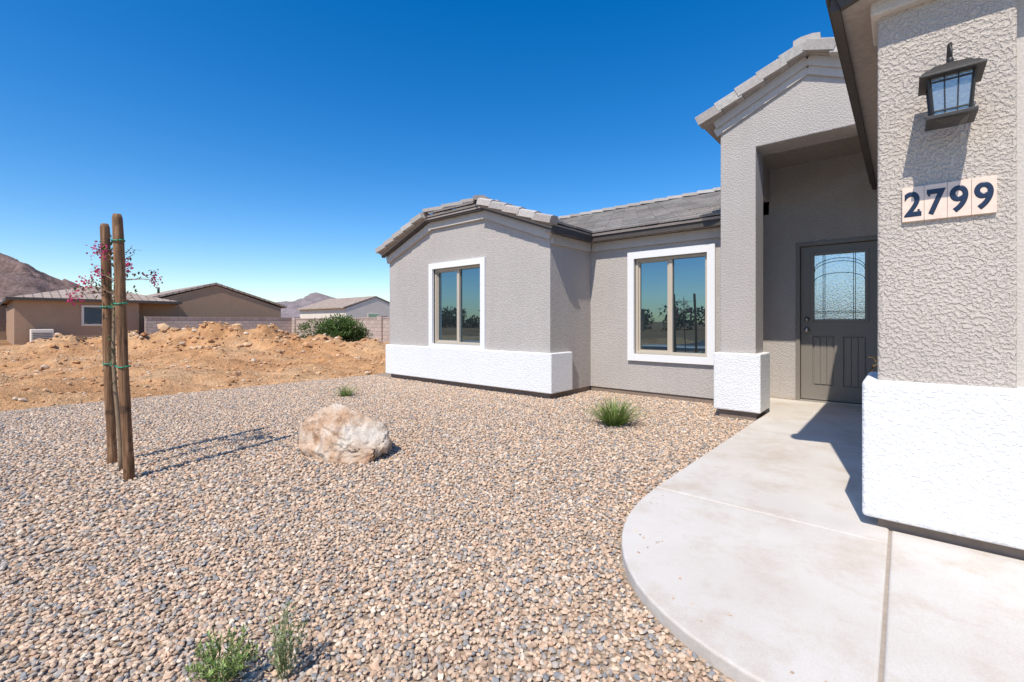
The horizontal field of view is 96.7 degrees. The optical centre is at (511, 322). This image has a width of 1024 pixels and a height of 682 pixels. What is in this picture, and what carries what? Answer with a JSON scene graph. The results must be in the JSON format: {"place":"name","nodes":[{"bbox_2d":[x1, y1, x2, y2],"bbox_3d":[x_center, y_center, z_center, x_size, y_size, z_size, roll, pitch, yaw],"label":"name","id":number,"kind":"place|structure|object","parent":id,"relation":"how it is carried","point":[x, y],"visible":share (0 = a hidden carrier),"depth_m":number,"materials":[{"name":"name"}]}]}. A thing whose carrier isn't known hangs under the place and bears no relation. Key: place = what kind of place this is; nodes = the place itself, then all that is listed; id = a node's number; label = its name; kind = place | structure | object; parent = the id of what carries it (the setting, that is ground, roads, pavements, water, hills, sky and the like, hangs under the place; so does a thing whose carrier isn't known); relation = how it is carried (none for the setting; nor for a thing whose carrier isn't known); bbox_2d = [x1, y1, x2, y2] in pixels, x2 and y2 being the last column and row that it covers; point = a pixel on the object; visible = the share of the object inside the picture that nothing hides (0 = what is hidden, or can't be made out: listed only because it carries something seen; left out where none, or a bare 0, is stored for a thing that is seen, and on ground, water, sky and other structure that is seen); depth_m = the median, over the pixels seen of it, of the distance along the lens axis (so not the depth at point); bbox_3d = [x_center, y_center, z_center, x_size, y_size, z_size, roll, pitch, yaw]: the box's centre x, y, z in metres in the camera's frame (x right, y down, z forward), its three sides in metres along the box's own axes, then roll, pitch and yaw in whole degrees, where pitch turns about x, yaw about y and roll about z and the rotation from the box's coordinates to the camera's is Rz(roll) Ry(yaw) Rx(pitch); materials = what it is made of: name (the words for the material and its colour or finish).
{"place":"outdoors","nodes":[
{"label":"outdoors","id":0,"kind":"place"},
{"bbox_2d":[0,323,11,345],"bbox_3d":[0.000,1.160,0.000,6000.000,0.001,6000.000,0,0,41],"label":"ground","id":1,"kind":"structure","parent":0,"point":[4,342],"depth_m":25.95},
{"bbox_2d":[0,305,5,339],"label":"walls","id":2,"kind":"structure","parent":1,"relation":"on","point":[2,322],"depth_m":29.98,"materials":[{"name":"brown paint"}]},
{"bbox_2d":[30,329,53,341],"bbox_3d":[-23.205,0.775,22.466,0.715,0.850,0.800,0,0,41],"label":"air conditioner","id":3,"kind":"object","parent":1,"relation":"on","point":[41,333],"visible":0.49,"depth_m":22.22,"materials":[{"name":"beige paint"}]},
{"bbox_2d":[7,300,138,344],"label":"walls","id":4,"kind":"structure","parent":1,"relation":"on","point":[24,317],"depth_m":23.47,"materials":[{"name":"brown paint"}]},
{"bbox_2d":[3,286,172,303],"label":"hip roof","id":5,"kind":"structure","parent":4,"relation":"on","point":[57,294],"depth_m":24.89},
{"bbox_2d":[0,297,181,305],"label":"hip roof fascia","id":6,"kind":"structure","parent":5,"relation":"attached to","point":[78,300],"depth_m":24.01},
{"bbox_2d":[81,305,101,325],"bbox_3d":[-22.424,-0.350,24.498,0.050,1.100,1.100,0,0,41],"label":"window trim","id":7,"kind":"structure","parent":4,"relation":"attached to","point":[82,315],"depth_m":24.15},
{"bbox_2d":[84,307,101,323],"bbox_3d":[-22.439,-0.350,24.511,0.030,0.900,0.900,0,0,41],"label":"window pane","id":8,"kind":"object","parent":7,"relation":"in","point":[92,315],"visible":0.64,"depth_m":24.43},
{"bbox_2d":[0,321,389,410],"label":"dirt mounds","id":9,"kind":"object","parent":1,"relation":"on","point":[190,380],"visible":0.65,"depth_m":10.30,"materials":[{"name":"soil"}]},
{"bbox_2d":[0,321,388,405],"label":"dirt clods","id":10,"kind":"object","parent":9,"relation":"on","point":[162,327],"visible":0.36,"depth_m":11.54,"materials":[{"name":"soil"}]},
{"bbox_2d":[139,305,280,334],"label":"gable walls","id":11,"kind":"structure","parent":1,"relation":"on","point":[177,311],"depth_m":29.04,"materials":[{"name":"paint"}]},
{"bbox_2d":[146,283,215,297],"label":"gable roof slope","id":12,"kind":"structure","parent":11,"relation":"on","point":[165,293],"depth_m":29.05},
{"bbox_2d":[139,285,278,307],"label":"gable roof ends","id":13,"kind":"object","parent":11,"relation":"on","point":[216,296],"visible":0.46,"depth_m":29.67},
{"bbox_2d":[207,283,286,307],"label":"gable roof slope","id":14,"kind":"structure","parent":11,"relation":"on","point":[254,296],"depth_m":31.40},
{"bbox_2d":[145,317,291,333],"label":"wall run","id":15,"kind":"structure","parent":1,"relation":"on","point":[283,324],"depth_m":28.00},
{"bbox_2d":[144,316,289,317],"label":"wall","id":16,"kind":"structure","parent":15,"relation":"on","point":[212,317],"depth_m":27.71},
{"bbox_2d":[293,313,373,341],"bbox_3d":[-7.491,0.389,19.561,3.949,1.591,2.733,0,0,41],"label":"green bush","id":17,"kind":"object","parent":1,"relation":"on","point":[346,330],"visible":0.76,"depth_m":18.70,"materials":[{"name":"green plant"}]},
{"bbox_2d":[296,318,389,341],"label":"wall run","id":18,"kind":"structure","parent":1,"relation":"on","point":[371,324],"depth_m":25.21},
{"bbox_2d":[292,316,387,341],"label":"pilasters","id":19,"kind":"object","parent":18,"relation":"attached to","point":[380,327],"visible":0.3,"depth_m":24.52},
{"bbox_2d":[296,317,389,318],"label":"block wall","id":20,"kind":"structure","parent":18,"relation":"on","point":[348,318],"depth_m":25.85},
{"bbox_2d":[300,308,389,317],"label":"walls","id":21,"kind":"structure","parent":1,"relation":"on","point":[353,312],"depth_m":56.54,"materials":[{"name":"beige paint"}]},
{"bbox_2d":[297,296,375,309],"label":"roof slope","id":22,"kind":"structure","parent":21,"relation":"on","point":[335,303],"depth_m":58.24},
{"bbox_2d":[308,297,389,309],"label":"roof ends","id":23,"kind":"object","parent":21,"relation":"on","point":[374,303],"visible":0.36,"depth_m":56.53,"materials":[{"name":"beige paint"}]},
{"bbox_2d":[0,253,81,322],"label":"mountain","id":24,"kind":"structure","parent":0,"point":[18,277],"depth_m":775.38,"materials":[{"name":"stone"}]},
{"bbox_2d":[276,292,336,317],"bbox_3d":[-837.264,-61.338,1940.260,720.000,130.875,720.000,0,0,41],"label":"mountain","id":25,"kind":"structure","parent":0,"point":[290,310],"depth_m":1800.29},
{"bbox_2d":[382,221,426,257],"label":"wing fascia","id":26,"kind":"structure","parent":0,"point":[418,228],"depth_m":8.50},
{"bbox_2d":[381,219,427,255],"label":"wing soffit","id":27,"kind":"structure","parent":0,"point":[404,236],"depth_m":8.50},
{"bbox_2d":[0,373,827,681],"bbox_3d":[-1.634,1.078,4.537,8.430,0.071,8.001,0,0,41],"label":"gravel","id":28,"kind":"structure","parent":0,"point":[190,411],"depth_m":2.41,"materials":[{"name":"gravel"}]},
{"bbox_2d":[100,223,117,463],"bbox_3d":[-3.136,0.217,3.538,0.126,1.966,0.068,0,0,1],"label":"wooden stake","id":29,"kind":"object","parent":28,"relation":"on","point":[111,433],"visible":0.77,"depth_m":3.52,"materials":[{"name":"brown wood"}]},
{"bbox_2d":[65,230,162,470],"bbox_3d":[-2.962,0.221,3.382,0.739,1.820,0.329,0,0,21],"label":"crape myrtle sapling","id":30,"kind":"object","parent":28,"relation":"on","point":[104,250],"visible":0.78,"depth_m":3.36,"materials":[{"name":"pink plant"}]},
{"bbox_2d":[112,213,134,480],"bbox_3d":[-2.714,0.222,3.177,0.150,1.957,0.070,0,0,1],"label":"wooden stake","id":31,"kind":"object","parent":28,"relation":"on","point":[122,354],"visible":0.96,"depth_m":3.15,"materials":[{"name":"brown wood"}]},
{"bbox_2d":[184,624,260,681],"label":"shrub","id":32,"kind":"object","parent":28,"relation":"on","point":[226,664],"visible":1,"depth_m":1.36,"materials":[{"name":"green plant"}]},
{"bbox_2d":[264,601,308,679],"bbox_3d":[-0.705,0.985,1.415,0.134,0.230,0.146,0,0,41],"label":"shrub","id":33,"kind":"object","parent":28,"relation":"on","point":[282,649],"visible":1,"depth_m":1.40,"materials":[{"name":"green plant"}]},
{"bbox_2d":[298,403,392,464],"bbox_3d":[-1.383,0.913,3.811,0.787,0.474,0.624,0,0,1],"label":"boulder","id":34,"kind":"object","parent":28,"relation":"on","point":[334,433],"visible":0.88,"depth_m":3.64,"materials":[{"name":"stone"}]},
{"bbox_2d":[332,384,361,396],"bbox_3d":[-2.448,0.999,6.711,0.525,0.202,0.534,0,0,-28],"label":"desert grass clump","id":35,"kind":"object","parent":28,"relation":"on","point":[345,392],"visible":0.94,"depth_m":6.68,"materials":[{"name":"green plant"}]},
{"bbox_2d":[391,374,590,398],"bbox_3d":[0.616,1.085,9.541,3.870,0.130,4.730,0,0,41],"label":"wing footing","id":36,"kind":"object","parent":28,"relation":"on","point":[542,395],"visible":0.21,"depth_m":7.19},
{"bbox_2d":[558,245,590,389],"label":"wing side walls","id":37,"kind":"structure","parent":28,"relation":"on","point":[574,301],"depth_m":6.98,"materials":[{"name":"paint"}]},
{"bbox_2d":[375,212,423,252],"bbox_3d":[-2.088,-1.647,8.524,1.451,0.593,0.186,0,0,41],"label":"wing rake","id":38,"kind":"object","parent":37,"relation":"on","point":[401,231],"visible":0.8,"depth_m":8.40,"materials":[{"name":"tile"}]},
{"bbox_2d":[422,198,472,213],"bbox_3d":[-1.075,-2.074,8.084,1.014,0.304,0.216,0,0,-4],"label":"wing hip","id":39,"kind":"object","parent":37,"relation":"on","point":[427,210],"visible":0.63,"depth_m":7.98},
{"bbox_2d":[476,198,558,224],"bbox_3d":[0.045,-1.647,6.690,1.451,0.593,0.185,0,0,41],"label":"wing rake","id":40,"kind":"object","parent":37,"relation":"on","point":[521,211],"visible":0.95,"depth_m":6.54,"materials":[{"name":"tile"}]},
{"bbox_2d":[551,234,590,251],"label":"side trim","id":41,"kind":"structure","parent":37,"relation":"attached to","point":[568,242],"depth_m":6.78,"materials":[{"name":"paint"}]},
{"bbox_2d":[551,225,591,241],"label":"side fascia","id":42,"kind":"structure","parent":37,"relation":"attached to","point":[558,230],"depth_m":6.62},
{"bbox_2d":[589,214,720,235],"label":"fascia board","id":43,"kind":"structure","parent":37,"relation":"on","point":[658,225],"depth_m":6.38,"materials":[{"name":"paint"}]},
{"bbox_2d":[560,191,720,232],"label":"roof front","id":44,"kind":"structure","parent":43,"relation":"on","point":[702,205],"depth_m":8.08,"materials":[{"name":"tile"}]},
{"bbox_2d":[592,218,720,241],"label":"fascia","id":45,"kind":"structure","parent":43,"relation":"attached to","point":[683,226],"depth_m":6.36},
{"bbox_2d":[576,394,649,426],"bbox_3d":[1.079,0.917,4.848,0.857,0.366,0.869,0,0,41],"label":"desert grass clump","id":46,"kind":"object","parent":28,"relation":"on","point":[614,417],"visible":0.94,"depth_m":4.79,"materials":[{"name":"green plant"}]},
{"bbox_2d":[591,386,713,403],"bbox_3d":[2.154,1.085,6.668,2.170,0.130,0.180,0,0,41],"label":"footing","id":47,"kind":"object","parent":28,"relation":"on","point":[665,396],"visible":0.29,"depth_m":6.61,"materials":[{"name":"concrete"}]},
{"bbox_2d":[591,227,720,398],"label":"front wall","id":48,"kind":"structure","parent":47,"relation":"on","point":[612,366],"depth_m":6.92,"materials":[{"name":"grey paint"}]},
{"bbox_2d":[587,225,720,242],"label":"soffit","id":49,"kind":"structure","parent":48,"relation":"attached to","point":[656,234],"depth_m":6.54,"materials":[{"name":"paint"}]},
{"bbox_2d":[592,227,720,251],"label":"trim","id":50,"kind":"structure","parent":48,"relation":"attached to","point":[701,234],"depth_m":6.51,"materials":[{"name":"paint"}]},
{"bbox_2d":[627,243,715,364],"bbox_3d":[2.245,-0.235,6.467,1.250,1.610,0.125,0,0,41],"label":"window surround","id":51,"kind":"object","parent":48,"relation":"attached to","point":[709,250],"visible":0.95,"depth_m":6.33,"materials":[{"name":"white paint"}]},
{"bbox_2d":[636,253,706,356],"bbox_3d":[2.273,-0.235,6.500,1.050,1.410,0.080,0,0,41],"label":"window frame","id":52,"kind":"object","parent":48,"relation":"attached to","point":[669,260],"visible":0.88,"depth_m":6.49,"materials":[{"name":"plastic"}]},
{"bbox_2d":[641,256,704,353],"bbox_3d":[2.278,-0.235,6.505,0.966,1.326,0.005,0,0,41],"label":"window glass","id":53,"kind":"object","parent":52,"relation":"attached to","point":[688,305],"visible":1,"depth_m":6.45,"materials":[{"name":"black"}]},
{"bbox_2d":[719,409,763,420],"bbox_3d":[2.676,1.075,5.296,0.390,0.150,0.380,0,0,41],"label":"porch column footing","id":54,"kind":"object","parent":28,"relation":"on","point":[740,415],"visible":0.5,"depth_m":5.14,"materials":[{"name":"concrete"}]},
{"bbox_2d":[714,351,769,413],"bbox_3d":[2.676,0.675,5.296,0.490,0.650,0.480,0,0,41],"label":"porch column wainscot","id":55,"kind":"object","parent":54,"relation":"on","point":[741,382],"visible":0.84,"depth_m":5.11,"materials":[{"name":"white paint"}]},
{"bbox_2d":[1017,0,1023,386],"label":"garage front wall","id":56,"kind":"structure","parent":28,"relation":"on","point":[1020,193],"depth_m":2.10,"materials":[{"name":"paint"}]},
{"bbox_3d":[8.418,-2.277,2.547,3.370,1.138,9.160,0,0,41],"label":"garage","id":57,"kind":"object","parent":28,"relation":"on","visible":0},
{"bbox_2d":[837,0,859,11],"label":"garage front fascia","id":58,"kind":"structure","parent":57,"relation":"attached to","point":[844,4],"depth_m":2.34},
{"bbox_2d":[868,356,877,371],"bbox_3d":[2.825,0.325,3.506,0.129,0.118,0.069,0,0,41],"label":"hose bib","id":59,"kind":"object","parent":57,"relation":"attached to","point":[876,361],"visible":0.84,"depth_m":3.52,"materials":[{"name":"gold metal"}]},
{"bbox_2d":[878,0,1016,388],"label":"garage pilaster","id":60,"kind":"object","parent":57,"relation":"attached to","point":[947,300],"visible":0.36,"depth_m":2.20,"materials":[{"name":"paint"}]},
{"bbox_2d":[870,0,931,45],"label":"garage cornice","id":61,"kind":"structure","parent":60,"relation":"attached to","point":[880,8],"depth_m":2.32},
{"bbox_2d":[862,372,1023,549],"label":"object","id":62,"kind":"object","parent":60,"relation":"attached to","point":[947,458],"visible":0.83,"depth_m":2.15,"materials":[{"name":"paint"}]},
{"bbox_2d":[902,175,996,222],"bbox_3d":[2.098,-0.588,2.194,0.329,0.170,0.025,0,0,41],"label":"house number sign","id":63,"kind":"object","parent":60,"relation":"attached to","point":[968,197],"visible":1,"depth_m":2.18,"materials":[{"name":"tile"}]},
{"bbox_2d":[918,42,987,131],"bbox_3d":[2.018,-1.099,2.098,0.216,0.398,0.270,0,0,41],"label":"wall lantern","id":64,"kind":"object","parent":60,"relation":"attached to","point":[947,88],"depth_m":2.03,"materials":[{"name":"metal"}]},
{"bbox_2d":[0,0,833,301],"label":"sky","id":65,"kind":"structure","parent":0,"point":[266,149],"materials":[{"name":"blue"}]},
{"bbox_2d":[379,204,480,254],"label":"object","id":66,"kind":"structure","parent":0,"point":[393,243],"depth_m":8.31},
{"bbox_2d":[424,204,477,217],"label":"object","id":67,"kind":"structure","parent":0,"point":[456,209],"depth_m":7.58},
{"bbox_2d":[428,201,476,213],"bbox_3d":[-0.846,-2.002,7.811,1.119,0.230,0.624,0,0,41],"label":"wing roof clip","id":68,"kind":"object","parent":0,"point":[457,206],"visible":0.85,"depth_m":7.58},
{"bbox_2d":[425,206,480,220],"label":"wing soffit top","id":69,"kind":"structure","parent":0,"point":[460,211],"depth_m":7.57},
{"bbox_2d":[426,208,482,222],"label":"wing fascia top","id":70,"kind":"structure","parent":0,"point":[454,215],"depth_m":7.59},
{"bbox_2d":[429,210,483,229],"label":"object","id":71,"kind":"structure","parent":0,"point":[463,219],"depth_m":7.65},
{"bbox_2d":[401,219,530,254],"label":"wing gable wall","id":72,"kind":"structure","parent":0,"point":[472,232],"depth_m":7.61,"materials":[{"name":"paint"}]},
{"bbox_2d":[390,234,557,393],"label":"wing front wall","id":73,"kind":"structure","parent":0,"point":[521,293],"depth_m":7.04,"materials":[{"name":"paint"}]},
{"bbox_2d":[386,223,431,263],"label":"wing trim","id":74,"kind":"structure","parent":73,"relation":"attached to","point":[410,242],"depth_m":8.53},
{"bbox_2d":[428,257,485,349],"bbox_3d":[-0.926,-0.280,7.745,1.395,1.520,0.125,0,0,41],"label":"wing window surround","id":75,"kind":"object","parent":73,"relation":"attached to","point":[481,261],"visible":0.75,"depth_m":7.64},
{"bbox_2d":[435,264,479,345],"bbox_3d":[-0.898,-0.280,7.777,1.195,1.320,0.080,0,0,41],"label":"wing window frame","id":76,"kind":"object","parent":73,"relation":"in","point":[437,272],"visible":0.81,"depth_m":7.78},
{"bbox_2d":[439,267,479,342],"bbox_3d":[-0.894,-0.280,7.783,1.111,1.236,0.005,0,0,41],"label":"wing window glass","id":77,"kind":"object","parent":76,"relation":"in","point":[470,304],"visible":0.82,"depth_m":7.73,"materials":[{"name":"glass"}]},
{"bbox_2d":[386,344,571,393],"bbox_3d":[-0.799,0.725,7.896,4.030,0.570,0.550,0,0,41],"label":"wing wainscot","id":78,"kind":"object","parent":73,"relation":"attached to","point":[549,373],"visible":0.89,"depth_m":7.18,"materials":[{"name":"paint"}]},
{"bbox_2d":[481,206,551,227],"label":"wing soffit","id":79,"kind":"structure","parent":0,"point":[525,219],"depth_m":6.67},
{"bbox_2d":[483,210,551,239],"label":"wing trim","id":80,"kind":"structure","parent":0,"point":[518,225],"depth_m":6.78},
{"bbox_2d":[482,208,552,229],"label":"wing fascia","id":81,"kind":"structure","parent":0,"point":[519,219],"depth_m":6.66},
{"bbox_2d":[472,199,596,232],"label":"wing roof","id":82,"kind":"structure","parent":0,"point":[571,226],"depth_m":6.72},
{"bbox_2d":[481,205,589,234],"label":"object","id":83,"kind":"structure","parent":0,"point":[551,224],"depth_m":6.54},
{"bbox_2d":[622,488,887,681],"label":"entry path","id":84,"kind":"structure","parent":0,"point":[803,602],"depth_m":1.80,"materials":[{"name":"concrete"}]},
{"bbox_2d":[878,531,891,681],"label":"path joint","id":85,"kind":"object","parent":84,"relation":"on","point":[882,656],"visible":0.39,"depth_m":1.64,"materials":[{"name":"concrete"}]},
{"bbox_2d":[702,55,807,144],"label":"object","id":86,"kind":"structure","parent":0,"point":[709,127],"depth_m":5.14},
{"bbox_2d":[763,163,769,202],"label":"porch side beam","id":87,"kind":"structure","parent":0,"point":[766,183],"depth_m":6.18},
{"bbox_2d":[656,398,888,544],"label":"porch path","id":88,"kind":"structure","parent":0,"point":[798,461],"depth_m":3.22,"materials":[{"name":"concrete"}]},
{"bbox_2d":[800,398,861,406],"bbox_3d":[4.208,1.038,5.858,0.840,0.025,0.130,0,0,41],"label":"door threshold","id":89,"kind":"object","parent":88,"relation":"on","point":[831,402],"depth_m":5.88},
{"bbox_2d":[793,32,820,46],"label":"porch ridge tiles","id":90,"kind":"object","parent":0,"point":[806,37],"visible":0.04,"depth_m":4.62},
{"bbox_2d":[763,136,861,169],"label":"porch ceiling","id":91,"kind":"structure","parent":0,"point":[830,149],"depth_m":5.72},
{"bbox_2d":[811,52,829,55],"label":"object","id":92,"kind":"structure","parent":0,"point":[821,53],"depth_m":4.57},
{"bbox_2d":[695,41,807,128],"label":"porch rake tiles","id":93,"kind":"object","parent":92,"relation":"attached to","point":[780,63],"visible":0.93,"depth_m":4.91,"materials":[{"name":"tile"}]},
{"bbox_2d":[713,57,807,136],"bbox_3d":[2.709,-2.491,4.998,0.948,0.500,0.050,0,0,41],"label":"porch rake trim","id":94,"kind":"structure","parent":92,"relation":"attached to","point":[780,79],"depth_m":4.96,"materials":[{"name":"paint"}]},
{"bbox_2d":[721,58,857,353],"bbox_3d":[3.108,-1.174,4.924,1.510,3.148,0.360,0,0,41],"label":"porch front","id":95,"kind":"object","parent":92,"relation":"attached to","point":[808,110],"visible":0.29,"depth_m":5.09,"materials":[{"name":"grey paint"}]},
{"bbox_2d":[806,66,843,77],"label":"porch rake trim","id":96,"kind":"structure","parent":95,"relation":"attached to","point":[825,71],"depth_m":4.60,"materials":[{"name":"paint"}]},
{"bbox_2d":[802,37,838,56],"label":"porch rake tiles","id":97,"kind":"object","parent":92,"relation":"attached to","point":[826,44],"visible":0.2,"depth_m":4.51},
{"bbox_2d":[805,55,841,67],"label":"porch rake trim","id":98,"kind":"structure","parent":92,"relation":"attached to","point":[822,61],"depth_m":4.59,"materials":[{"name":"paint"}]},
{"bbox_2d":[796,235,877,400],"bbox_3d":[4.218,-0.005,5.869,0.940,2.110,0.140,0,0,41],"label":"door frame","id":99,"kind":"object","parent":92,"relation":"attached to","point":[798,297],"visible":0.44,"depth_m":6.10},
{"bbox_2d":[801,241,877,403],"bbox_3d":[4.219,0.007,5.871,0.830,2.025,0.045,0,0,41],"label":"door slab","id":100,"kind":"structure","parent":99,"relation":"in","point":[838,391],"depth_m":5.87,"materials":[{"name":"wood"}]},
{"bbox_2d":[814,252,864,318],"bbox_3d":[4.216,-0.460,5.867,0.530,0.840,0.005,0,0,41],"label":"door lite glass","id":101,"kind":"object","parent":100,"relation":"in","point":[833,291],"visible":1,"depth_m":5.87,"materials":[{"name":"glass"}]},
{"bbox_2d":[814,252,864,318],"bbox_3d":[4.212,-0.460,5.863,0.530,0.840,0.006,0,0,41],"label":"door lite caming","id":102,"kind":"object","parent":101,"relation":"attached to","point":[853,312],"depth_m":5.76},
{"bbox_2d":[814,337,864,386],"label":"door plank panels","id":103,"kind":"object","parent":100,"relation":"attached to","point":[827,360],"visible":0.94,"depth_m":5.82,"materials":[{"name":"metal"}]},
{"bbox_2d":[813,336,866,387],"bbox_3d":[4.224,0.505,5.877,0.570,0.650,0.020,0,0,41],"label":"door panel back","id":104,"kind":"structure","parent":100,"relation":"attached to","point":[858,337],"depth_m":5.84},
{"bbox_2d":[811,248,868,321],"bbox_3d":[4.207,-0.460,5.857,0.610,0.920,0.032,0,0,41],"label":"door lite moulding","id":105,"kind":"object","parent":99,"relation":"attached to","point":[866,251],"depth_m":5.79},
{"bbox_2d":[763,152,877,399],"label":"porch back wall","id":106,"kind":"structure","parent":0,"point":[834,198],"depth_m":6.15,"materials":[{"name":"paint"}]},
{"bbox_2d":[831,0,875,189],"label":"garage eave fascia","id":107,"kind":"structure","parent":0,"point":[838,24],"depth_m":3.03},
{"bbox_2d":[826,0,870,183],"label":"garage drip edge","id":108,"kind":"object","parent":107,"relation":"attached to","point":[828,3],"visible":0.46,"depth_m":3.01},
{"bbox_2d":[842,0,877,186],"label":"garage soffit","id":109,"kind":"structure","parent":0,"point":[863,50],"depth_m":2.91,"materials":[{"name":"paint"}]},
{"bbox_2d":[878,518,1023,560],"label":"garage footing","id":110,"kind":"object","parent":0,"point":[992,548],"depth_m":2.16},
{"bbox_2d":[883,531,1023,681],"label":"driveway","id":111,"kind":"structure","parent":0,"point":[955,613],"depth_m":1.64,"materials":[{"name":"concrete"}]},
{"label":"rear walls","id":112,"kind":"object","parent":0,"visible":0},
{"bbox_3d":[7.209,-2.048,10.605,12.900,1.541,4.510,0,0,41],"label":"rear main roof deck","id":113,"kind":"object","parent":112,"relation":"on","visible":0},
{"bbox_3d":[7.221,-2.082,10.619,12.900,1.522,4.525,0,0,41],"label":"main roof","id":114,"kind":"object","parent":113,"relation":"on","visible":0},
{"bbox_2d":[558,187,720,218],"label":"ridge","id":115,"kind":"structure","parent":114,"relation":"on","point":[700,192],"depth_m":10.96,"materials":[{"name":"tile"}]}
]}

